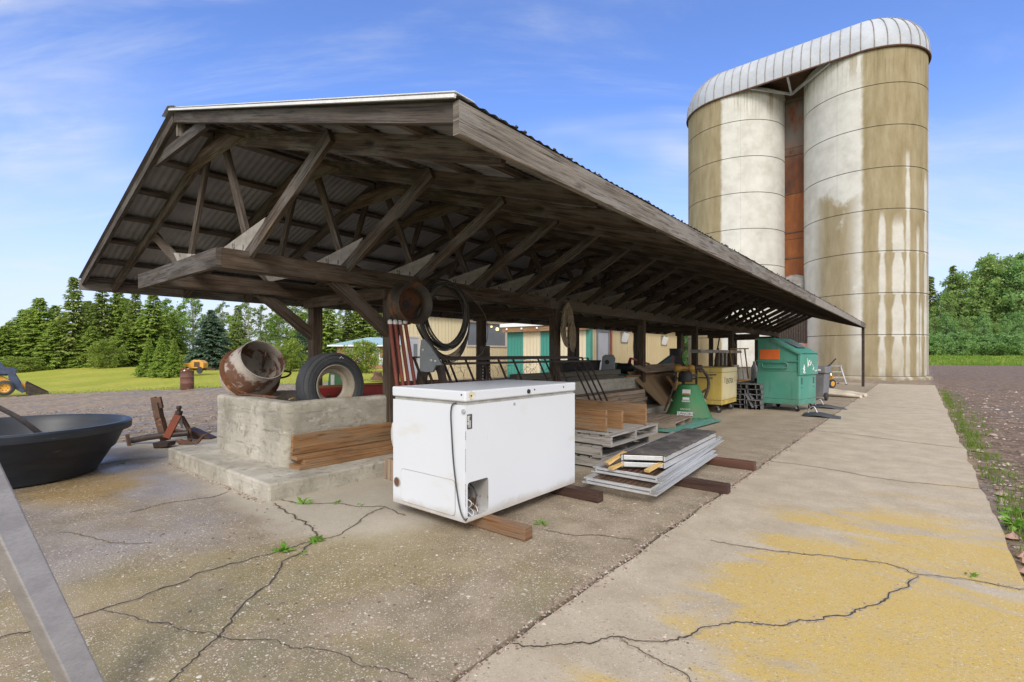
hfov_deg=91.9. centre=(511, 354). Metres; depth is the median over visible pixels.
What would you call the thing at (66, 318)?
spruce tree
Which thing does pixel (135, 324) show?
spruce tree
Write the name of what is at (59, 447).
stock tank
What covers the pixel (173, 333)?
spruce tree
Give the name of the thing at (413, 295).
wheel rim
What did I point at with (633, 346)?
cable loop
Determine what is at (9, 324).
spruce tree
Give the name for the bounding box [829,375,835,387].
pedal tractor
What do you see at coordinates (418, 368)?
stall panel
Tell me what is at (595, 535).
crack edge
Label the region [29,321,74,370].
spruce tree
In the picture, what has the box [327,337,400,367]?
brick house
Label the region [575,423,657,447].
wood pallet
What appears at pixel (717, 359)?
upright board
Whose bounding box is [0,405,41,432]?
crooked pole
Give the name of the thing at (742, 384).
channel beam
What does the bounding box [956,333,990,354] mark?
woodland shrub
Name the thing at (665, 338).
window
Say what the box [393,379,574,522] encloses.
chest freezer
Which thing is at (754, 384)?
channel beam
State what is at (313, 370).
truck tyre
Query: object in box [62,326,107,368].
spruce tree
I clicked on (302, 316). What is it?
spruce tree
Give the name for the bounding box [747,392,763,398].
channel beam
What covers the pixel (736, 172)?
concrete silo
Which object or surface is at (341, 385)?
brown plank
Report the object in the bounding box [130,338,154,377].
young spruce
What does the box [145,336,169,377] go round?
young spruce
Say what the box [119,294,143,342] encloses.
spruce tree
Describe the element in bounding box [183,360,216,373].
yellow compressor
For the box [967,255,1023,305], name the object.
woodland tree
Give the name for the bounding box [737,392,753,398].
channel beam
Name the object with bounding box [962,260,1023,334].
woodland tree
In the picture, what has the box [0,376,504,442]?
gravel yard
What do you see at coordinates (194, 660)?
crack edge
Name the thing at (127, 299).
spruce tree
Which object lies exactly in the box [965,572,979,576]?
weed
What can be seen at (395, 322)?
red pipe
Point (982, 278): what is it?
woodland tree
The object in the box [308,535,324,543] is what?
weed
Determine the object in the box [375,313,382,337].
spruce tree
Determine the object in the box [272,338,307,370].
leafy bush
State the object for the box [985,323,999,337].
woodland tree
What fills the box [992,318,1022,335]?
woodland tree
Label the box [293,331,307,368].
blue spruce
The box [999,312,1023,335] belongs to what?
woodland tree
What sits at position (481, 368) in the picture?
perforated bar
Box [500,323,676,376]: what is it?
striped barn
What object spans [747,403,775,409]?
channel beam
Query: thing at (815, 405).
mudguard
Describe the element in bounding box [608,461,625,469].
wood wedge
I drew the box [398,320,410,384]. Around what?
red pipe
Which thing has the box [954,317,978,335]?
woodland tree
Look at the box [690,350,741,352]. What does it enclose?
plank shelf
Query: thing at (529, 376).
wall board
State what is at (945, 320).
woodland tree
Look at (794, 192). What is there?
silo chute
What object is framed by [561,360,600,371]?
black bin
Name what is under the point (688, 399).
cone spreader
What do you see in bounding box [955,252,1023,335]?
woodland tree
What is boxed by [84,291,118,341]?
spruce tree
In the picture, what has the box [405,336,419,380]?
door
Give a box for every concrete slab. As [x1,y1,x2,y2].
[0,382,876,681]
[457,384,1023,681]
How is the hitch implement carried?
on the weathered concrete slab
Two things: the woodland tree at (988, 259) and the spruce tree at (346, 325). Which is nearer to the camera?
the spruce tree at (346, 325)
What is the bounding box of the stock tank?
[0,414,131,488]
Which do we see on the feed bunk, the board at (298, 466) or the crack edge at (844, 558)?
the board at (298, 466)
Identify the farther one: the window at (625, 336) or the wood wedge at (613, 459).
the window at (625, 336)
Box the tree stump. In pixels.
[370,371,382,379]
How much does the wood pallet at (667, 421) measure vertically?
0.125 m
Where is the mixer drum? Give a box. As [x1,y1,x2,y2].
[219,340,291,397]
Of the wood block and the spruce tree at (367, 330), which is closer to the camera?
the wood block
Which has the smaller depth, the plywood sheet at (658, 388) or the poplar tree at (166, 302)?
the plywood sheet at (658, 388)
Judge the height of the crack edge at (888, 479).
0.001 m
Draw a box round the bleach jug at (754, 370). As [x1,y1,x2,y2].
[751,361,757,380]
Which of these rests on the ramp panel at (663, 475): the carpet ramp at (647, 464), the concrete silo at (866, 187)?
the carpet ramp at (647, 464)
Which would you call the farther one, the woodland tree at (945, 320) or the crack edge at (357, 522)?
the woodland tree at (945, 320)
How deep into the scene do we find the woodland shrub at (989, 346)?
92.65 m
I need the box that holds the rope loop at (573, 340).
[569,321,575,351]
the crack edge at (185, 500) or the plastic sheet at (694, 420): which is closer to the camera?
the crack edge at (185, 500)
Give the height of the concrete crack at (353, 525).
0.001 m
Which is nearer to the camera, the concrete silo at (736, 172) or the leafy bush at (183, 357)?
the concrete silo at (736, 172)
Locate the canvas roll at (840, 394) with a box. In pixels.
[829,390,862,397]
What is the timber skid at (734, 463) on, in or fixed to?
on the weathered concrete slab
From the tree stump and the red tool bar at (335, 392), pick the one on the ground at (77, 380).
the tree stump
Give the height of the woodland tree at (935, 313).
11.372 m
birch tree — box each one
[215,301,231,347]
[228,302,267,348]
[244,304,279,344]
[333,310,343,342]
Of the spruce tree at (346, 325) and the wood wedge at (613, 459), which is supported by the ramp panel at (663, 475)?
the wood wedge at (613, 459)
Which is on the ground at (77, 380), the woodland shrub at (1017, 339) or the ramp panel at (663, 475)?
the woodland shrub at (1017, 339)
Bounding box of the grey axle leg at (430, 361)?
[416,339,447,384]
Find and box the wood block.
[385,457,392,480]
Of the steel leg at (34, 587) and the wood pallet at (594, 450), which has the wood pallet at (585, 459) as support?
the wood pallet at (594, 450)
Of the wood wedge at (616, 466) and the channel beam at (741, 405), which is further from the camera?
the channel beam at (741, 405)
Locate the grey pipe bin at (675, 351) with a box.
[669,348,681,356]
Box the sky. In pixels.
[0,0,1023,348]
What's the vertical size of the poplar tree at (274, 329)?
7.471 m
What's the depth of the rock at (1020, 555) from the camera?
3.24 m
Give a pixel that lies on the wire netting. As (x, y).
(520, 370)
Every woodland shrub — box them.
[682,336,687,365]
[928,333,945,354]
[929,334,958,355]
[931,333,955,355]
[941,331,976,355]
[947,332,978,355]
[955,337,996,355]
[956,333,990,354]
[972,335,1004,355]
[978,338,1009,355]
[991,335,1023,355]
[993,333,1016,347]
[997,333,1023,355]
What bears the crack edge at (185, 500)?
on the weathered concrete slab
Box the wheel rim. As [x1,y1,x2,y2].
[386,282,432,324]
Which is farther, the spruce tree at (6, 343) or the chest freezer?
the spruce tree at (6, 343)
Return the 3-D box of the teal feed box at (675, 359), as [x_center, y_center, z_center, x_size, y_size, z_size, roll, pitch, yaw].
[3.969,0.315,12.875,1.056,0.570,0.620,0,0,11]
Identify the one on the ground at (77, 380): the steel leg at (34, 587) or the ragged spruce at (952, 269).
the ragged spruce at (952, 269)
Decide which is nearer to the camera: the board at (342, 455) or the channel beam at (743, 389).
the board at (342, 455)
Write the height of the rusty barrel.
1.035 m
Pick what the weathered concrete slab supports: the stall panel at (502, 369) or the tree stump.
the stall panel at (502, 369)
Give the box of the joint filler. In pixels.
[456,385,876,681]
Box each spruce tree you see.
[0,325,23,362]
[3,297,61,369]
[4,322,18,335]
[4,330,41,370]
[7,309,30,331]
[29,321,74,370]
[48,277,91,358]
[48,305,64,328]
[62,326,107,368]
[71,301,100,334]
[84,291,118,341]
[100,293,129,339]
[103,323,142,366]
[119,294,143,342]
[119,298,134,323]
[130,295,173,364]
[130,319,149,364]
[158,313,188,354]
[168,312,187,353]
[225,305,250,349]
[289,313,307,352]
[306,308,343,352]
[339,310,361,341]
[343,311,377,339]
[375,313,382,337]
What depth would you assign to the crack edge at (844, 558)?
2.98 m
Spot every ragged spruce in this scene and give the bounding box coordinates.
[929,276,938,332]
[943,265,962,318]
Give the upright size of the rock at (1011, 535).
0.065 m
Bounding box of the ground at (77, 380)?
[0,356,1020,396]
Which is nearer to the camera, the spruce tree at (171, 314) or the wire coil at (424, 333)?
the wire coil at (424, 333)
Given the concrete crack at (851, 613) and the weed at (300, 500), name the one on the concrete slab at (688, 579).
the concrete crack at (851, 613)
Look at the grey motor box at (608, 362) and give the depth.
10.76 m
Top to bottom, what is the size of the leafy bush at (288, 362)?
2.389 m
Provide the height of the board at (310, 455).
0.036 m
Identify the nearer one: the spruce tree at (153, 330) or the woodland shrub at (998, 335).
the spruce tree at (153, 330)
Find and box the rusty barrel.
[179,368,194,389]
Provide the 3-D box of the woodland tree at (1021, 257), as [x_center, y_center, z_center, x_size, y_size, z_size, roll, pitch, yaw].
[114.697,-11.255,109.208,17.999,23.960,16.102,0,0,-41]
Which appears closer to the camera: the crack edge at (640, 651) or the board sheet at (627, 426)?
the crack edge at (640, 651)
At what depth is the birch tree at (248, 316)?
57.73 m
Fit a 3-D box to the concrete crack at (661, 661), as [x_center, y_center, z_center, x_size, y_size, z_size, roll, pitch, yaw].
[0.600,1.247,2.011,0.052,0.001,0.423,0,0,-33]
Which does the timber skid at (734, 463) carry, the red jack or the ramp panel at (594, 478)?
the ramp panel at (594, 478)
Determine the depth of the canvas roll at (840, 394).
14.33 m
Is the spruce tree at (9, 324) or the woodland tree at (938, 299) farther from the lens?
the woodland tree at (938, 299)
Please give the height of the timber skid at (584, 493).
0.086 m
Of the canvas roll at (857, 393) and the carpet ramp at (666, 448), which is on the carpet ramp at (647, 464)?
the carpet ramp at (666, 448)
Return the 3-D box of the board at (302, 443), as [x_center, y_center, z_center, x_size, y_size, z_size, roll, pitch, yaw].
[-1.414,0.878,5.666,0.060,0.198,2.255,0,0,40]
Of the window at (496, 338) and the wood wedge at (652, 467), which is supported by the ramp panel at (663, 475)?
the wood wedge at (652, 467)
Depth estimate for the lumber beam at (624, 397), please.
9.41 m
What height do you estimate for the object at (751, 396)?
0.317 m
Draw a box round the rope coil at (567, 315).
[560,302,573,347]
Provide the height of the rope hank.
0.722 m
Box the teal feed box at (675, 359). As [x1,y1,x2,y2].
[658,355,684,372]
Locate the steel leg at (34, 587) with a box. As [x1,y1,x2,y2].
[0,464,103,681]
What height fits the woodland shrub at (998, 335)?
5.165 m
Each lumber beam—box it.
[575,388,639,395]
[575,389,644,399]
[596,393,644,400]
[612,396,646,402]
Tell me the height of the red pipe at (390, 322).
1.489 m
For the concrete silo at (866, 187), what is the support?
on the gravel lot
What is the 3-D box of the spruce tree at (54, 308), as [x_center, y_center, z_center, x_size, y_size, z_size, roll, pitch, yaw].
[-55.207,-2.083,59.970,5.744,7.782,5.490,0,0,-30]
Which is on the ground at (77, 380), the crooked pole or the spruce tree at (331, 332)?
the spruce tree at (331, 332)
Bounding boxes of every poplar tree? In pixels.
[160,297,186,329]
[166,304,195,346]
[169,298,205,354]
[220,315,239,346]
[259,310,292,347]
[259,317,281,342]
[272,306,307,347]
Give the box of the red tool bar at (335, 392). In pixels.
[319,379,504,397]
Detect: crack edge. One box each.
[0,543,303,637]
[57,530,146,543]
[102,609,417,680]
[133,492,226,511]
[168,503,318,681]
[282,499,405,515]
[323,507,385,538]
[509,574,919,648]
[543,529,637,541]
[619,637,691,681]
[711,540,1023,589]
[775,461,976,488]
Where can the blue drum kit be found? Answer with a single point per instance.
(625, 368)
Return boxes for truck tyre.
[295,352,363,400]
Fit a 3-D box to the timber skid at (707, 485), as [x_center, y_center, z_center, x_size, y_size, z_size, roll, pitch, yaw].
[1.537,1.206,4.772,1.060,0.085,0.085,0,0,40]
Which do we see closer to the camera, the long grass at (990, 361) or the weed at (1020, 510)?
the weed at (1020, 510)
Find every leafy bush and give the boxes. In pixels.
[0,356,50,372]
[38,358,78,368]
[76,338,136,368]
[179,354,188,362]
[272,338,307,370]
[276,346,300,371]
[338,339,382,372]
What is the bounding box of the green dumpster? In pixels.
[755,338,818,411]
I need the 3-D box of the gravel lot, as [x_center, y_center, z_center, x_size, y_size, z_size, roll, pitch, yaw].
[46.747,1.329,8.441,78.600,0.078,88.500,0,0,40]
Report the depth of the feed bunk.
5.09 m
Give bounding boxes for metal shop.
[401,317,507,380]
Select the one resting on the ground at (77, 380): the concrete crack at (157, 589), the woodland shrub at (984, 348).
the woodland shrub at (984, 348)
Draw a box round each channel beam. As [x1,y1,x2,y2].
[732,402,749,408]
[736,397,753,403]
[737,380,756,387]
[737,387,753,392]
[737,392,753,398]
[746,382,763,388]
[746,397,764,404]
[747,387,763,393]
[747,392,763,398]
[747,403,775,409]
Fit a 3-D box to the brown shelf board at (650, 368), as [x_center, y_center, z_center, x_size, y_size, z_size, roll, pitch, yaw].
[3.561,0.310,11.645,0.280,0.176,2.702,0,0,38]
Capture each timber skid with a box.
[446,514,531,540]
[548,485,602,502]
[620,468,730,493]
[701,456,755,470]
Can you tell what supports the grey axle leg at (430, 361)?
on the feed bunk
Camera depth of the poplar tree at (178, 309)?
63.92 m
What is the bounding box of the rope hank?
[681,334,684,353]
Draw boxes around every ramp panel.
[582,450,717,495]
[591,431,723,483]
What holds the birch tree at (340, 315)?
on the ground at (77, 380)
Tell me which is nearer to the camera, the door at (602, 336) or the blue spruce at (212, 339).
the door at (602, 336)
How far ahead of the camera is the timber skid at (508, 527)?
3.42 m
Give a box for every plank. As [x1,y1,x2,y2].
[319,380,438,387]
[575,399,646,424]
[575,407,622,428]
[575,408,606,431]
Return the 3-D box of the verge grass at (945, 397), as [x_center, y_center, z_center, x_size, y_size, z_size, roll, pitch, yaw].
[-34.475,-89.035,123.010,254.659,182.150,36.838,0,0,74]
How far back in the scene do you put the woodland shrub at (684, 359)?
46.96 m
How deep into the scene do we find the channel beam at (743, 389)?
11.38 m
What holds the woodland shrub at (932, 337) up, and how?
on the ground at (77, 380)
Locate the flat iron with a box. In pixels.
[239,394,279,397]
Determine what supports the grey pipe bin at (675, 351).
on the feed bunk
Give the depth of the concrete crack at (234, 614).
2.45 m
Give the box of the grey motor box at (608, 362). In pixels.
[601,355,614,369]
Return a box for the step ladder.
[830,366,846,384]
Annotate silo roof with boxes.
[686,17,931,127]
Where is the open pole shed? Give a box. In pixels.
[78,91,865,439]
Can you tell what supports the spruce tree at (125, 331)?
on the ground at (77, 380)
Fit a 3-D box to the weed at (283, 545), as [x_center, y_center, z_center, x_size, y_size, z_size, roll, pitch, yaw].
[-1.454,1.231,3.139,0.139,0.051,0.127,0,0,40]
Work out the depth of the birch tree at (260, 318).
59.90 m
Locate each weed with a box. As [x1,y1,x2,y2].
[270,541,296,552]
[294,496,313,504]
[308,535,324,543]
[535,517,547,524]
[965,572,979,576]
[997,511,1023,531]
[999,507,1023,514]
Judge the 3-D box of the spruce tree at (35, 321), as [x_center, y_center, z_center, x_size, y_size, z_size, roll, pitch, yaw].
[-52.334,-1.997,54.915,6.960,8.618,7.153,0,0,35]
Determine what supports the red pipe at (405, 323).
on the feed bunk
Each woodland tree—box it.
[929,290,973,332]
[929,305,948,334]
[929,317,945,335]
[930,312,959,334]
[931,291,965,316]
[938,270,992,332]
[939,273,977,320]
[948,324,965,333]
[954,266,1020,335]
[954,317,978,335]
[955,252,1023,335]
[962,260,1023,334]
[965,254,1023,329]
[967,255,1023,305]
[972,312,1002,338]
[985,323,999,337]
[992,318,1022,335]
[996,252,1023,319]
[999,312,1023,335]
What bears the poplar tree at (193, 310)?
on the ground at (77, 380)
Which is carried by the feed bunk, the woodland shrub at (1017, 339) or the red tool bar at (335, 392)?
the red tool bar at (335, 392)
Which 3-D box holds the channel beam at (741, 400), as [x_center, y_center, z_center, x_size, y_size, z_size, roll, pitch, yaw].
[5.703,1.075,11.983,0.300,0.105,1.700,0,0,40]
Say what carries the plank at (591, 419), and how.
on the wood pallet at (630, 435)
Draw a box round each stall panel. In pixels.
[413,356,590,399]
[428,356,595,399]
[436,357,601,400]
[441,357,607,400]
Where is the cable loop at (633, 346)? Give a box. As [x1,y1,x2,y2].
[633,331,636,363]
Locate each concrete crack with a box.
[1,541,309,636]
[104,610,409,677]
[169,503,317,681]
[281,499,403,514]
[322,508,381,538]
[512,576,918,646]
[620,638,690,681]
[724,542,1017,588]
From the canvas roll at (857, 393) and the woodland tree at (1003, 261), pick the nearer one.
the canvas roll at (857, 393)
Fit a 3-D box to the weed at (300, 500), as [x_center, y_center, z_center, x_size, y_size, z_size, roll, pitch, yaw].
[-1.731,1.225,4.151,0.169,0.064,0.129,0,0,40]
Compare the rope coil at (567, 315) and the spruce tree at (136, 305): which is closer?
the rope coil at (567, 315)
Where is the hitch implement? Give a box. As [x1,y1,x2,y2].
[125,397,216,447]
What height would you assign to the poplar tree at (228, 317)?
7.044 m
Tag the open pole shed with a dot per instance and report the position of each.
(358, 205)
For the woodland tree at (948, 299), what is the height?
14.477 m
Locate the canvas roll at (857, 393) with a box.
[829,388,866,395]
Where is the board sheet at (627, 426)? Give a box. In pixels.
[575,423,646,434]
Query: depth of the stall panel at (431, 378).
6.98 m
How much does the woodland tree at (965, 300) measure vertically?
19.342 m
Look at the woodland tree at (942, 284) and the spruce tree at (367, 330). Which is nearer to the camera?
the spruce tree at (367, 330)
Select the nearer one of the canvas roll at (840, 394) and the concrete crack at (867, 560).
the concrete crack at (867, 560)
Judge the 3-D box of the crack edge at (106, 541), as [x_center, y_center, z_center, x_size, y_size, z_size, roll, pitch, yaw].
[-2.811,1.248,3.359,0.852,0.001,0.089,0,0,16]
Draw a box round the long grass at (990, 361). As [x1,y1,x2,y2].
[929,353,1023,365]
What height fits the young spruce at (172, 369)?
2.822 m
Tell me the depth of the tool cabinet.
10.59 m
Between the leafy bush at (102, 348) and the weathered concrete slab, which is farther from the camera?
the leafy bush at (102, 348)
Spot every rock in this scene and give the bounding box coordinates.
[1005,532,1021,539]
[1014,550,1023,557]
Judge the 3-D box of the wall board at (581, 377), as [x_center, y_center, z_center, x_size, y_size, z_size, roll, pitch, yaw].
[1.242,0.423,9.053,0.140,0.038,2.750,0,0,40]
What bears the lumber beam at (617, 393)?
on the lumber beam at (624, 397)
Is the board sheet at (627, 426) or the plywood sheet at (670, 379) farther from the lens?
the plywood sheet at (670, 379)
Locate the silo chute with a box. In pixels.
[777,96,807,346]
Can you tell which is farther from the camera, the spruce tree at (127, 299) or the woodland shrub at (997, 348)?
the woodland shrub at (997, 348)
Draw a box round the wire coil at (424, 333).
[414,279,487,361]
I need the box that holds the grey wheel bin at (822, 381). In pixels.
[816,366,831,400]
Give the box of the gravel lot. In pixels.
[834,365,1023,580]
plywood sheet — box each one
[627,371,674,405]
[666,376,676,390]
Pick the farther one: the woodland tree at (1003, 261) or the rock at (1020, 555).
the woodland tree at (1003, 261)
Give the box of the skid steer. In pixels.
[0,362,48,395]
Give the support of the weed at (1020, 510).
on the gravel lot
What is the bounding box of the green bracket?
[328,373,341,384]
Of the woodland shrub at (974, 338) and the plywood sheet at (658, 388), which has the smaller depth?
the plywood sheet at (658, 388)
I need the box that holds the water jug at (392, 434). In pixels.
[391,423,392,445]
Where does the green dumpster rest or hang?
on the weathered concrete slab
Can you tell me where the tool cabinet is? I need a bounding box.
[676,366,736,412]
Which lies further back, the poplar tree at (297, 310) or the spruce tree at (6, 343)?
the poplar tree at (297, 310)
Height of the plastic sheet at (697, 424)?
0.025 m
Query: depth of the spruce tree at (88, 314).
60.77 m
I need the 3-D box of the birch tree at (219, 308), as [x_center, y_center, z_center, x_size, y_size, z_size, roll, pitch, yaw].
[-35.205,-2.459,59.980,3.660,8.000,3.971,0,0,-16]
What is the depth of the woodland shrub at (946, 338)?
92.09 m
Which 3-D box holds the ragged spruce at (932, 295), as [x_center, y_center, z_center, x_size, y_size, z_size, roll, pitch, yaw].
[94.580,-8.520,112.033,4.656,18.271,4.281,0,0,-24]
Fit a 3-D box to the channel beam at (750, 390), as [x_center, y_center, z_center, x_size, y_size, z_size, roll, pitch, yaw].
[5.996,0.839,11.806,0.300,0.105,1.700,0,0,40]
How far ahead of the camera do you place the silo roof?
27.36 m
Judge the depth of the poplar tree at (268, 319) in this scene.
69.69 m
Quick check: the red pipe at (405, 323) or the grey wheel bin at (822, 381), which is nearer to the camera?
the red pipe at (405, 323)
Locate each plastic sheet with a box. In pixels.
[637,417,713,430]
[659,418,721,432]
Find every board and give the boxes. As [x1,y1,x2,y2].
[289,449,392,470]
[290,422,392,454]
[290,440,391,460]
[296,445,392,464]
[510,369,620,379]
[532,374,618,380]
[561,376,623,381]
[621,373,659,376]
[634,363,674,372]
[715,353,718,366]
[719,353,722,366]
[723,353,726,366]
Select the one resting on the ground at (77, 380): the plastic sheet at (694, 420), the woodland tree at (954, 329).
the woodland tree at (954, 329)
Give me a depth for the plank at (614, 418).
5.69 m
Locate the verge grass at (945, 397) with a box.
[36,378,1023,558]
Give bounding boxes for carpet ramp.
[620,428,715,461]
[621,437,715,468]
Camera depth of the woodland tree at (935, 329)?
100.29 m
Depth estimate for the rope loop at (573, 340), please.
8.42 m
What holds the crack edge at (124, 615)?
on the weathered concrete slab
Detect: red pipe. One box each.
[388,320,398,385]
[393,320,404,385]
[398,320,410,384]
[403,321,416,384]
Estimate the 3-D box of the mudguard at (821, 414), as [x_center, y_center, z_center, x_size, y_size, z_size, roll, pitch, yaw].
[6.206,1.147,9.924,0.719,0.200,0.458,0,0,43]
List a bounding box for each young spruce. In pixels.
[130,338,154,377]
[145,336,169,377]
[160,338,186,378]
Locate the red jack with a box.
[628,357,649,364]
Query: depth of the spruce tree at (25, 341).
53.38 m
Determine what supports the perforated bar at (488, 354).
on the feed bunk
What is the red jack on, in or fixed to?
on the feed bunk
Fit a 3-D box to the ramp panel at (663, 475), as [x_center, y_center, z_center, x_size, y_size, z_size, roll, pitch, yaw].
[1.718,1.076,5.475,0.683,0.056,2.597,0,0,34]
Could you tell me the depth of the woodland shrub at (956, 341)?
92.27 m
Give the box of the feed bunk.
[168,365,750,501]
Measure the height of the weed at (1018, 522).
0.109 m
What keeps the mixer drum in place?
on the feed bunk
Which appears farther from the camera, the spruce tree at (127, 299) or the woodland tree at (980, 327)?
the woodland tree at (980, 327)
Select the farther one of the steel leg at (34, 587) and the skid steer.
the skid steer
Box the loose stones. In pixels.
[0,387,1023,681]
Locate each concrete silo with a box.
[688,87,785,366]
[804,46,932,380]
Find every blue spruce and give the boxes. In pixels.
[183,310,233,369]
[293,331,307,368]
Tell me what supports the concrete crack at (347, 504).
on the weathered concrete slab
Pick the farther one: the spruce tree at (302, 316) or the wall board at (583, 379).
the spruce tree at (302, 316)
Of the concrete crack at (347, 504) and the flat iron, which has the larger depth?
the flat iron
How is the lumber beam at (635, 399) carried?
on the lumber beam
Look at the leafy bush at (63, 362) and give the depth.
53.40 m
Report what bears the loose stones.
on the gravel yard at (83, 402)
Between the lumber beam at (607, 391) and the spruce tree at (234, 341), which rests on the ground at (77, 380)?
the spruce tree at (234, 341)
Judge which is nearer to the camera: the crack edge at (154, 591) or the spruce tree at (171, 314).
the crack edge at (154, 591)
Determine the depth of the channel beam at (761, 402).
11.18 m
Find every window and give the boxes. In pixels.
[466,321,506,346]
[621,331,629,342]
[661,336,667,345]
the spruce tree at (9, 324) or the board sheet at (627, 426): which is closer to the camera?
the board sheet at (627, 426)
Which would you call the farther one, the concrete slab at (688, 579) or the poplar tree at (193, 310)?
the poplar tree at (193, 310)
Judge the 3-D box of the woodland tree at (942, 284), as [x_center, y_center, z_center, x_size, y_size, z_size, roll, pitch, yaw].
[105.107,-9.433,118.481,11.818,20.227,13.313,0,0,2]
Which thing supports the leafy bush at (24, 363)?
on the ground at (77, 380)
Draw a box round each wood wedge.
[605,451,626,464]
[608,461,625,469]
[644,462,662,472]
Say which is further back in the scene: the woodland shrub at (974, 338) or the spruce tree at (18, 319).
the woodland shrub at (974, 338)
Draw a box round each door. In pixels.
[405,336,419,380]
[596,330,609,369]
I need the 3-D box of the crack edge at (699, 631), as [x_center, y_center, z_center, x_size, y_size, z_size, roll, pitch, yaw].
[1.174,1.248,2.357,2.404,0.001,0.268,0,0,-16]
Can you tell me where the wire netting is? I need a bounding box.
[435,359,595,380]
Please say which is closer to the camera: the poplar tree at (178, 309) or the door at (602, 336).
the door at (602, 336)
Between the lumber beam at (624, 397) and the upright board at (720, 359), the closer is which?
the lumber beam at (624, 397)
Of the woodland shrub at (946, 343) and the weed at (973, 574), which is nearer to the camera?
the weed at (973, 574)
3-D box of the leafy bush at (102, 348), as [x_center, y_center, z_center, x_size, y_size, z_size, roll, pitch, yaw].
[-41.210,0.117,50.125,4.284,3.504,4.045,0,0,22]
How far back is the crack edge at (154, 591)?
2.59 m
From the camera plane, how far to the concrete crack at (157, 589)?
2.63 m
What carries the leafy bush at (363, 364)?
on the ground at (77, 380)
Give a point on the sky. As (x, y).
(87, 86)
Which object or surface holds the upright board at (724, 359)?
on the feed bunk
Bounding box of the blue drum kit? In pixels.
[615,363,633,375]
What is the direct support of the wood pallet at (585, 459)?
on the weathered concrete slab
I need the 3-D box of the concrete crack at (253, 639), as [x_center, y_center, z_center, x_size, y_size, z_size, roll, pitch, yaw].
[-1.183,1.247,2.178,1.720,0.001,0.068,0,0,17]
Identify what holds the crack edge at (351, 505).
on the weathered concrete slab
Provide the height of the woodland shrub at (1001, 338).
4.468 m
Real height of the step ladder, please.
0.770 m
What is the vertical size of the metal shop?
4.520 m
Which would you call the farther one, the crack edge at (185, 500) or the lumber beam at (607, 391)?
the lumber beam at (607, 391)
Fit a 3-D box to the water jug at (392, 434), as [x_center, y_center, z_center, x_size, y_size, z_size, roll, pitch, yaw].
[-1.186,0.893,5.462,0.290,0.410,0.290,0,0,40]
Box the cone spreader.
[664,364,715,418]
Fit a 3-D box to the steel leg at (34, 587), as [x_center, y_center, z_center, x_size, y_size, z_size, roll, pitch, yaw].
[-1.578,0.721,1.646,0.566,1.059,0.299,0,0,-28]
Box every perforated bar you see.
[480,346,483,380]
[486,346,490,380]
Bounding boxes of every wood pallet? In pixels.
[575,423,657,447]
[575,432,648,457]
[575,441,635,466]
[647,413,691,428]
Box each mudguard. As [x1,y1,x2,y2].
[803,406,840,418]
[812,399,846,409]
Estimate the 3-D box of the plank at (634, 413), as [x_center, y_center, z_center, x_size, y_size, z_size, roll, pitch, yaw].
[1.031,0.727,6.486,1.540,0.250,0.038,0,0,40]
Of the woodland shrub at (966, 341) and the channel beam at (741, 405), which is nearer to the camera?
the channel beam at (741, 405)
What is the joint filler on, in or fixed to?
on the ground at (77, 380)
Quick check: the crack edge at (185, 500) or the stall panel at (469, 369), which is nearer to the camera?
the crack edge at (185, 500)
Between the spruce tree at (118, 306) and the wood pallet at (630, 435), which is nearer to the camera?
the wood pallet at (630, 435)
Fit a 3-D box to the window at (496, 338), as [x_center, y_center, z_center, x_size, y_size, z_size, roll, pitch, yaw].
[-1.435,-1.110,28.206,0.200,1.400,3.440,0,0,40]

